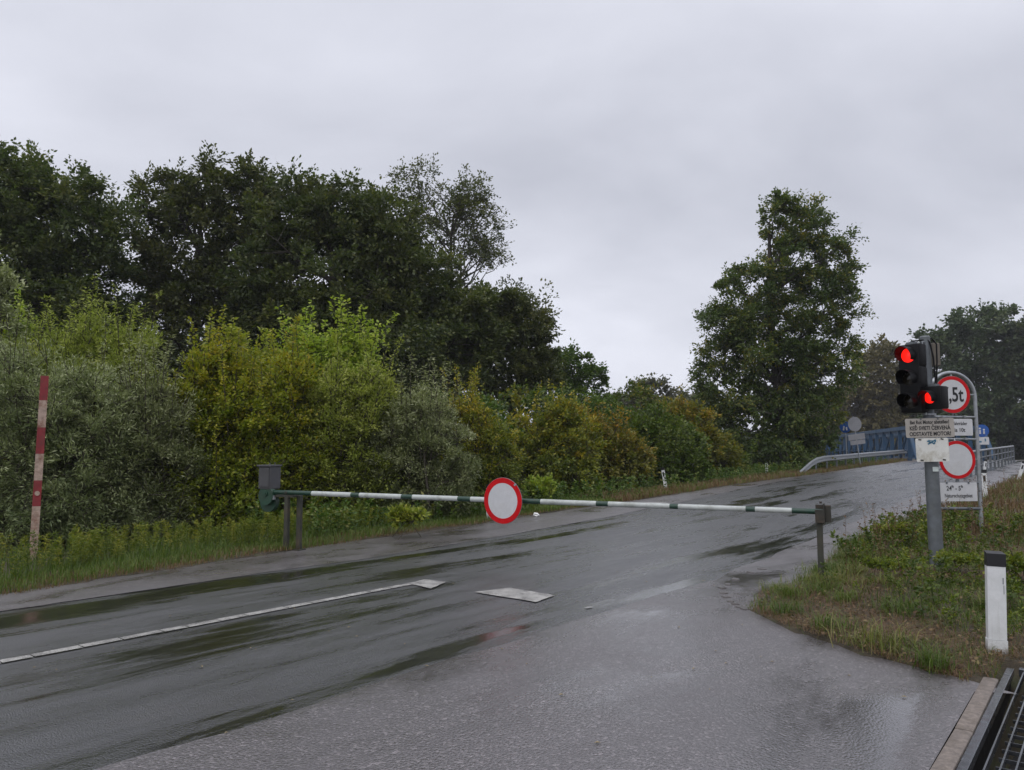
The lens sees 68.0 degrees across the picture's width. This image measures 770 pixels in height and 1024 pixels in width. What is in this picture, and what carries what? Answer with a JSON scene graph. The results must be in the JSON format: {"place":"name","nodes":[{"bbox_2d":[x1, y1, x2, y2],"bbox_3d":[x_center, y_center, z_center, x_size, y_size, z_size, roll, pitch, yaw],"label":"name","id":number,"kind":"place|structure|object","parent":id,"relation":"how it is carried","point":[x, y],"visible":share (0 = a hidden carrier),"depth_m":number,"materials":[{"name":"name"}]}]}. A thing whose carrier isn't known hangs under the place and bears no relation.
{"place":"outdoors","nodes":[
{"label":"outdoors","id":0,"kind":"place"},
{"bbox_2d":[0,501,433,577],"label":"tall weeds","id":1,"kind":"object","parent":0,"point":[79,545],"visible":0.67,"depth_m":12.20,"materials":[{"name":"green plant"}]},
{"bbox_2d":[0,459,903,593],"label":"grass","id":2,"kind":"structure","parent":0,"point":[65,566],"depth_m":12.10,"materials":[{"name":"green plant"}]},
{"bbox_2d":[0,460,916,610],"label":"shoulder","id":3,"kind":"object","parent":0,"point":[346,551],"visible":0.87,"depth_m":12.29},
{"bbox_2d":[0,460,1023,769],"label":"road","id":4,"kind":"structure","parent":0,"point":[98,704],"depth_m":7.53,"materials":[{"name":"grey asphalt"}]},
{"bbox_2d":[0,582,411,661],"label":"line","id":5,"kind":"object","parent":4,"relation":"on","point":[148,633],"visible":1,"depth_m":7.14,"materials":[{"name":"paint"}]},
{"bbox_2d":[409,579,444,587],"bbox_3d":[-1.048,2.472,9.454,0.488,0.001,0.481,-3,-6,33],"label":"line end marking","id":6,"kind":"object","parent":4,"relation":"on","point":[426,583],"visible":1,"depth_m":9.46,"materials":[{"name":"paint"}]},
{"bbox_2d":[33,527,905,742],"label":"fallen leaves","id":7,"kind":"object","parent":4,"relation":"on","point":[502,648],"visible":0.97,"depth_m":6.09,"materials":[{"name":"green plant"}]},
{"bbox_2d":[477,588,553,601],"bbox_3d":[0.065,2.412,8.764,0.924,0.001,0.491,-5,-7,43],"label":"stop line marking","id":8,"kind":"object","parent":4,"relation":"on","point":[521,594],"visible":1,"depth_m":8.73,"materials":[{"name":"paint"}]},
{"bbox_2d":[0,459,1023,769],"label":"ground","id":9,"kind":"structure","parent":0,"point":[1016,665],"depth_m":7.36,"materials":[{"name":"green plant"}]},
{"bbox_2d":[0,229,28,365],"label":"willow tree","id":10,"kind":"object","parent":9,"relation":"on","point":[5,283],"visible":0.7,"depth_m":18.81,"materials":[{"name":"green plant"}]},
{"bbox_2d":[0,284,44,410],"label":"maple shrub","id":11,"kind":"object","parent":9,"relation":"on","point":[21,307],"visible":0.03,"depth_m":20.21,"materials":[{"name":"green plant"}]},
{"bbox_2d":[0,420,62,509],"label":"undergrowth bush","id":12,"kind":"object","parent":9,"relation":"on","point":[9,459],"visible":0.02,"depth_m":19.43,"materials":[{"name":"green plant"}]},
{"bbox_2d":[29,376,48,561],"bbox_3d":[-7.122,1.373,11.417,0.137,3.031,0.126,3,-6,-32],"label":"striped pole","id":13,"kind":"object","parent":9,"relation":"on","point":[39,455],"visible":0.96,"depth_m":11.39,"materials":[{"name":"red paint"}]},
{"bbox_2d":[0,137,153,433],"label":"oak tree","id":14,"kind":"object","parent":9,"relation":"on","point":[57,263],"visible":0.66,"depth_m":32.64,"materials":[{"name":"green plant"}]},
{"bbox_2d":[0,300,161,555],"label":"willow shrub","id":15,"kind":"object","parent":9,"relation":"on","point":[60,493],"visible":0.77,"depth_m":14.92,"materials":[{"name":"green plant"}]},
{"bbox_2d":[0,404,164,501],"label":"undergrowth bush","id":16,"kind":"object","parent":9,"relation":"on","point":[52,468],"visible":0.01,"depth_m":20.52,"materials":[{"name":"green plant"}]},
{"bbox_2d":[0,271,172,515],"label":"shrub","id":17,"kind":"object","parent":9,"relation":"on","point":[80,344],"visible":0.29,"depth_m":18.82,"materials":[{"name":"green plant"}]},
{"bbox_2d":[42,323,213,379],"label":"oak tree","id":18,"kind":"object","parent":9,"relation":"on","point":[174,357],"depth_m":49.91,"materials":[{"name":"green plant"}]},
{"bbox_2d":[53,322,228,543],"bbox_3d":[-7.758,1.113,15.898,3.223,4.881,3.000,0,-5,0],"label":"willow shrub","id":19,"kind":"object","parent":9,"relation":"on","point":[156,412],"visible":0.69,"depth_m":15.60,"materials":[{"name":"green plant"}]},
{"bbox_2d":[114,140,321,426],"bbox_3d":[-14.491,-3.283,37.351,10.513,17.316,7.900,0,-5,0],"label":"oak tree","id":20,"kind":"object","parent":9,"relation":"on","point":[184,207],"visible":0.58,"depth_m":36.48,"materials":[{"name":"green plant"}]},
{"bbox_2d":[133,304,311,538],"bbox_3d":[-6.618,0.874,17.040,4.074,5.337,3.174,0,-5,0],"label":"maple shrub","id":21,"kind":"object","parent":9,"relation":"on","point":[227,403],"visible":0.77,"depth_m":16.56,"materials":[{"name":"green plant"}]},
{"bbox_2d":[199,317,249,377],"bbox_3d":[-7.651,0.980,20.031,1.380,5.641,1.391,0,-5,0],"label":"maple sapling","id":22,"kind":"object","parent":9,"relation":"on","point":[231,328],"visible":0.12,"depth_m":20.10,"materials":[{"name":"green plant"}]},
{"bbox_2d":[235,326,280,397],"bbox_3d":[-7.003,1.104,20.425,1.959,5.475,1.783,0,-5,0],"label":"maple sapling","id":23,"kind":"object","parent":9,"relation":"on","point":[265,349],"visible":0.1,"depth_m":20.57,"materials":[{"name":"green plant"}]},
{"bbox_2d":[226,313,348,529],"bbox_3d":[-5.404,1.048,18.003,3.321,5.464,2.524,0,-5,0],"label":"maple shrub","id":24,"kind":"object","parent":9,"relation":"on","point":[294,373],"visible":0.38,"depth_m":17.60,"materials":[{"name":"green plant"}]},
{"bbox_2d":[271,300,339,435],"bbox_3d":[-5.240,0.710,20.064,2.242,6.204,1.990,3,-6,-29],"label":"maple sapling","id":25,"kind":"object","parent":9,"relation":"on","point":[318,349],"visible":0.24,"depth_m":19.91,"materials":[{"name":"green plant"}]},
{"bbox_2d":[195,155,468,411],"bbox_3d":[-8.008,-2.759,36.499,11.984,16.237,10.079,-2,-5,22],"label":"oak tree","id":26,"kind":"object","parent":9,"relation":"on","point":[357,236],"visible":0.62,"depth_m":34.88,"materials":[{"name":"green plant"}]},
{"bbox_2d":[289,325,417,521],"bbox_3d":[-4.056,1.056,18.497,3.538,5.063,3.151,0,-5,0],"label":"maple shrub","id":27,"kind":"object","parent":9,"relation":"on","point":[348,398],"visible":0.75,"depth_m":17.96,"materials":[{"name":"green plant"}]},
{"bbox_2d":[325,291,398,458],"bbox_3d":[-4.089,0.641,19.928,1.893,6.235,1.671,-2,-5,20],"label":"maple sapling","id":28,"kind":"object","parent":9,"relation":"on","point":[352,344],"visible":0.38,"depth_m":20.02,"materials":[{"name":"green plant"}]},
{"bbox_2d":[317,390,442,502],"bbox_3d":[-3.711,2.292,22.871,5.080,4.456,4.518,0,-5,0],"label":"undergrowth bush","id":29,"kind":"object","parent":9,"relation":"on","point":[387,437],"visible":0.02,"depth_m":22.07,"materials":[{"name":"green plant"}]},
{"bbox_2d":[384,502,431,539],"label":"elder bush","id":30,"kind":"object","parent":9,"relation":"on","point":[413,515],"visible":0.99,"depth_m":14.49,"materials":[{"name":"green plant"}]},
{"bbox_2d":[352,346,485,518],"bbox_3d":[-2.255,1.341,18.525,3.324,4.577,2.859,0,-5,0],"label":"willow shrub","id":31,"kind":"object","parent":9,"relation":"on","point":[427,478],"visible":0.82,"depth_m":18.03,"materials":[{"name":"green plant"}]},
{"bbox_2d":[340,241,518,412],"bbox_3d":[-4.607,-1.103,37.989,9.263,13.018,8.653,-5,-7,44],"label":"oak tree","id":32,"kind":"object","parent":9,"relation":"on","point":[444,291],"visible":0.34,"depth_m":37.07,"materials":[{"name":"green plant"}]},
{"bbox_2d":[379,152,516,305],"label":"poplar tree","id":33,"kind":"object","parent":9,"relation":"on","point":[458,208],"visible":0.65,"depth_m":46.73,"materials":[{"name":"green plant"}]},
{"bbox_2d":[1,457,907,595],"bbox_3d":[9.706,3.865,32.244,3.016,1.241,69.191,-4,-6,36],"label":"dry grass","id":34,"kind":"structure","parent":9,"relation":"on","point":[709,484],"depth_m":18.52,"materials":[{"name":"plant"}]},
{"bbox_2d":[426,387,524,479],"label":"undergrowth bush","id":35,"kind":"object","parent":9,"relation":"on","point":[491,405],"visible":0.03,"depth_m":25.75,"materials":[{"name":"green plant"}]},
{"bbox_2d":[431,361,535,510],"bbox_3d":[-1.111,1.565,20.974,3.076,4.504,2.727,4,-6,-38],"label":"dogwood shrub","id":36,"kind":"object","parent":9,"relation":"on","point":[486,429],"visible":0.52,"depth_m":20.67,"materials":[{"name":"green plant"}]},
{"bbox_2d":[449,274,570,419],"bbox_3d":[-0.543,-0.216,40.191,7.402,11.606,5.900,0,-5,0],"label":"oak tree","id":37,"kind":"object","parent":9,"relation":"on","point":[540,360],"visible":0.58,"depth_m":39.19,"materials":[{"name":"green plant"}]},
{"bbox_2d":[486,378,556,455],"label":"undergrowth bush","id":38,"kind":"object","parent":9,"relation":"on","point":[530,396],"visible":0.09,"depth_m":30.66,"materials":[{"name":"green plant"}]},
{"bbox_2d":[521,472,556,498],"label":"elder bush","id":39,"kind":"object","parent":9,"relation":"on","point":[545,484],"visible":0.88,"depth_m":21.18,"materials":[{"name":"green plant"}]},
{"bbox_2d":[64,427,1023,461],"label":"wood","id":40,"kind":"object","parent":9,"relation":"on","point":[1019,455],"depth_m":118.78,"materials":[{"name":"green plant"}]},
{"bbox_2d":[497,378,611,497],"bbox_3d":[1.137,2.083,25.831,4.517,4.581,3.502,0,-5,0],"label":"dogwood shrub","id":41,"kind":"object","parent":9,"relation":"on","point":[547,451],"visible":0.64,"depth_m":25.41,"materials":[{"name":"green plant"}]},
{"bbox_2d":[94,462,1023,769],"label":"parking apron","id":42,"kind":"object","parent":9,"relation":"on","point":[632,686],"visible":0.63,"depth_m":4.91,"materials":[{"name":"grey asphalt"}]},
{"bbox_2d":[529,337,613,420],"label":"ash tree","id":43,"kind":"object","parent":9,"relation":"on","point":[585,371],"visible":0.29,"depth_m":49.90,"materials":[{"name":"green plant"}]},
{"bbox_2d":[538,383,633,432],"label":"undergrowth bush","id":44,"kind":"object","parent":9,"relation":"on","point":[593,399],"visible":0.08,"depth_m":35.65,"materials":[{"name":"green plant"}]},
{"bbox_2d":[567,395,661,490],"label":"dogwood shrub","id":45,"kind":"object","parent":9,"relation":"on","point":[620,456],"visible":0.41,"depth_m":29.25,"materials":[{"name":"green plant"}]},
{"bbox_2d":[604,391,631,406],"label":"tree","id":46,"kind":"object","parent":9,"relation":"on","point":[615,394],"visible":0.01,"depth_m":104.23,"materials":[{"name":"green plant"}]},
{"bbox_2d":[597,374,673,486],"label":"undergrowth bush","id":47,"kind":"object","parent":9,"relation":"on","point":[645,390],"visible":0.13,"depth_m":39.40,"materials":[{"name":"green plant"}]},
{"bbox_2d":[608,372,691,426],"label":"tree","id":48,"kind":"object","parent":9,"relation":"on","point":[664,389],"visible":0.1,"depth_m":98.74,"materials":[{"name":"green plant"}]},
{"bbox_2d":[661,467,666,486],"bbox_3d":[5.608,3.518,27.839,0.124,1.000,0.088,-15,-13,36],"label":"delineator post","id":49,"kind":"object","parent":9,"relation":"on","point":[663,471],"visible":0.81,"depth_m":27.85,"materials":[{"name":"white plastic"}]},
{"bbox_2d":[625,387,712,486],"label":"alder shrub","id":50,"kind":"object","parent":9,"relation":"on","point":[642,421],"visible":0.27,"depth_m":32.45,"materials":[{"name":"green plant"}]},
{"bbox_2d":[649,415,714,484],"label":"alder shrub","id":51,"kind":"object","parent":9,"relation":"on","point":[673,457],"visible":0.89,"depth_m":30.95,"materials":[{"name":"green plant"}]},
{"bbox_2d":[648,390,722,434],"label":"tree","id":52,"kind":"object","parent":9,"relation":"on","point":[688,397],"visible":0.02,"depth_m":91.37,"materials":[{"name":"green plant"}]},
{"bbox_2d":[655,384,748,475],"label":"dogwood shrub","id":53,"kind":"object","parent":9,"relation":"on","point":[719,456],"visible":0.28,"depth_m":37.49,"materials":[{"name":"green plant"}]},
{"bbox_2d":[709,434,758,476],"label":"alder shrub","id":54,"kind":"object","parent":9,"relation":"on","point":[746,458],"visible":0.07,"depth_m":40.07,"materials":[{"name":"green plant"}]},
{"bbox_2d":[717,568,766,609],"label":"kerb cobbles","id":55,"kind":"object","parent":9,"relation":"on","point":[739,606],"visible":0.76,"depth_m":8.80,"materials":[{"name":"grey stone"}]},
{"bbox_2d":[686,186,878,475],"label":"oak tree","id":56,"kind":"object","parent":9,"relation":"on","point":[788,399],"visible":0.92,"depth_m":44.46,"materials":[{"name":"green plant"}]},
{"bbox_2d":[815,501,831,578],"bbox_3d":[3.826,1.995,9.301,0.180,1.126,0.164,-2,-5,24],"label":"barrier rest post","id":57,"kind":"object","parent":9,"relation":"on","point":[823,516],"visible":0.91,"depth_m":9.29,"materials":[{"name":"metal"}]},
{"bbox_2d":[257,462,822,550],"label":"barrier gate","id":58,"kind":"structure","parent":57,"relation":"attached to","point":[502,500],"depth_m":11.15,"materials":[{"name":"metal"}]},
{"bbox_2d":[791,383,876,461],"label":"tree","id":59,"kind":"object","parent":9,"relation":"on","point":[867,428],"visible":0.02,"depth_m":122.62,"materials":[{"name":"green plant"}]},
{"bbox_2d":[840,421,849,453],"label":"road sign","id":60,"kind":"object","parent":9,"relation":"on","point":[844,428],"visible":0.68,"depth_m":48.89,"materials":[{"name":"metal"}]},
{"bbox_2d":[800,449,906,471],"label":"guard rail","id":61,"kind":"object","parent":9,"relation":"on","point":[810,464],"visible":0.83,"depth_m":45.46,"materials":[{"name":"metal"}]},
{"bbox_2d":[848,416,864,464],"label":"road sign","id":62,"kind":"object","parent":9,"relation":"on","point":[854,423],"visible":0.95,"depth_m":46.83,"materials":[{"name":"metal"}]},
{"bbox_2d":[859,554,907,578],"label":"bramble bush","id":63,"kind":"object","parent":9,"relation":"on","point":[878,563],"visible":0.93,"depth_m":9.14,"materials":[{"name":"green plant"}]},
{"bbox_2d":[746,473,1023,680],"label":"grass","id":64,"kind":"structure","parent":9,"relation":"on","point":[818,585],"depth_m":7.71,"materials":[{"name":"green plant"}]},
{"bbox_2d":[828,333,944,456],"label":"tree","id":65,"kind":"object","parent":9,"relation":"on","point":[881,395],"visible":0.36,"depth_m":116.21,"materials":[{"name":"green plant"}]},
{"bbox_2d":[758,534,1023,673],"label":"dead leaves","id":66,"kind":"object","parent":9,"relation":"on","point":[948,655],"visible":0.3,"depth_m":7.07,"materials":[{"name":"brown plant"}]},
{"bbox_2d":[869,519,925,542],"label":"bramble bush","id":67,"kind":"object","parent":9,"relation":"on","point":[884,528],"visible":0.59,"depth_m":11.78,"materials":[{"name":"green plant"}]},
{"bbox_2d":[825,426,996,460],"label":"steel bridge","id":68,"kind":"structure","parent":9,"relation":"on","point":[884,435],"depth_m":67.92,"materials":[{"name":"blue paint"}]},
{"bbox_2d":[818,502,1023,639],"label":"leafy weeds","id":69,"kind":"object","parent":9,"relation":"on","point":[948,522],"visible":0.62,"depth_m":10.08,"materials":[{"name":"green plant"}]},
{"bbox_2d":[894,335,954,568],"bbox_3d":[5.301,0.911,9.707,0.651,3.135,0.474,0,-5,0],"label":"traffic light","id":70,"kind":"object","parent":9,"relation":"on","point":[920,392],"visible":1,"depth_m":9.72,"materials":[{"name":"metal"}]},
{"bbox_2d":[839,472,1023,578],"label":"dry stalks","id":71,"kind":"object","parent":9,"relation":"on","point":[953,503],"visible":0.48,"depth_m":11.02,"materials":[{"name":"brown plant"}]},
{"bbox_2d":[930,729,972,769],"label":"kerbstone","id":72,"kind":"object","parent":9,"relation":"on","point":[949,757],"visible":0.71,"depth_m":4.17,"materials":[{"name":"concrete"}]},
{"bbox_2d":[932,549,979,571],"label":"bramble bush","id":73,"kind":"object","parent":9,"relation":"on","point":[963,558],"visible":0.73,"depth_m":9.11,"materials":[{"name":"green plant"}]},
{"bbox_2d":[933,371,983,535],"bbox_3d":[7.432,1.192,12.734,0.886,2.876,0.092,0,-5,-4],"label":"sign frame","id":74,"kind":"object","parent":9,"relation":"on","point":[960,464],"visible":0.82,"depth_m":12.71,"materials":[{"name":"metal"}]},
{"bbox_2d":[902,298,1023,455],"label":"tree","id":75,"kind":"object","parent":9,"relation":"on","point":[972,336],"visible":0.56,"depth_m":109.93,"materials":[{"name":"green plant"}]},
{"bbox_2d":[955,677,998,733],"bbox_3d":[3.078,2.190,4.998,0.100,0.220,1.310,-4,-6,38],"label":"kerbstone","id":76,"kind":"object","parent":9,"relation":"on","point":[973,713],"visible":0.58,"depth_m":4.91,"materials":[{"name":"concrete"}]},
{"bbox_2d":[947,445,1014,481],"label":"railing","id":77,"kind":"object","parent":9,"relation":"on","point":[1001,453],"visible":0.66,"depth_m":41.85,"materials":[{"name":"metal"}]},
{"bbox_2d":[978,424,988,445],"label":"path sign","id":78,"kind":"object","parent":9,"relation":"on","point":[983,431],"visible":0.78,"depth_m":40.82,"materials":[{"name":"metal"}]},
{"bbox_2d":[981,469,987,495],"bbox_3d":[13.099,2.829,21.040,0.124,0.970,0.088,-3,-6,30],"label":"delineator post","id":79,"kind":"object","parent":9,"relation":"on","point":[984,472],"visible":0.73,"depth_m":21.02,"materials":[{"name":"white plastic"}]},
{"bbox_2d":[983,459,986,469],"bbox_3d":[20.420,3.677,32.838,0.124,0.950,0.088,16,-10,-18],"label":"delineator post","id":80,"kind":"object","parent":9,"relation":"on","point":[985,464],"visible":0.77,"depth_m":32.85,"materials":[{"name":"white plastic"}]},
{"bbox_2d":[956,667,1023,769],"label":"drain grate","id":81,"kind":"object","parent":9,"relation":"on","point":[980,750],"visible":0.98,"depth_m":4.61,"materials":[{"name":"metal"}]},
{"bbox_2d":[984,550,1007,653],"bbox_3d":[3.941,1.827,6.191,0.142,0.927,0.105,0,-5,18],"label":"delineator post","id":82,"kind":"object","parent":9,"relation":"on","point":[995,599],"visible":0.89,"depth_m":6.15,"materials":[{"name":"white plastic"}]},
{"bbox_2d":[970,547,1023,579],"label":"bramble bush","id":83,"kind":"object","parent":9,"relation":"on","point":[1013,559],"visible":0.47,"depth_m":8.37,"materials":[{"name":"green plant"}]},
{"bbox_2d":[979,315,1023,447],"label":"tree","id":84,"kind":"object","parent":9,"relation":"on","point":[1013,370],"visible":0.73,"depth_m":107.73,"materials":[{"name":"green plant"}]},
{"bbox_2d":[1017,461,1023,478],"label":"delineator post","id":85,"kind":"object","parent":9,"relation":"on","point":[1021,470],"visible":0.83,"depth_m":29.75,"materials":[{"name":"white plastic"}]},
{"bbox_2d":[0,0,1023,431],"label":"sky","id":86,"kind":"structure","parent":0,"point":[632,147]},
{"bbox_2d":[242,455,888,536],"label":"broadleaf weeds","id":87,"kind":"object","parent":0,"point":[739,471],"visible":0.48,"depth_m":21.48,"materials":[{"name":"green plant"}]},
{"bbox_2d":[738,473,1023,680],"bbox_3d":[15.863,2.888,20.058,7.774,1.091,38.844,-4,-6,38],"label":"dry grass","id":88,"kind":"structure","parent":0,"point":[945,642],"depth_m":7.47,"materials":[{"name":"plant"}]}
]}

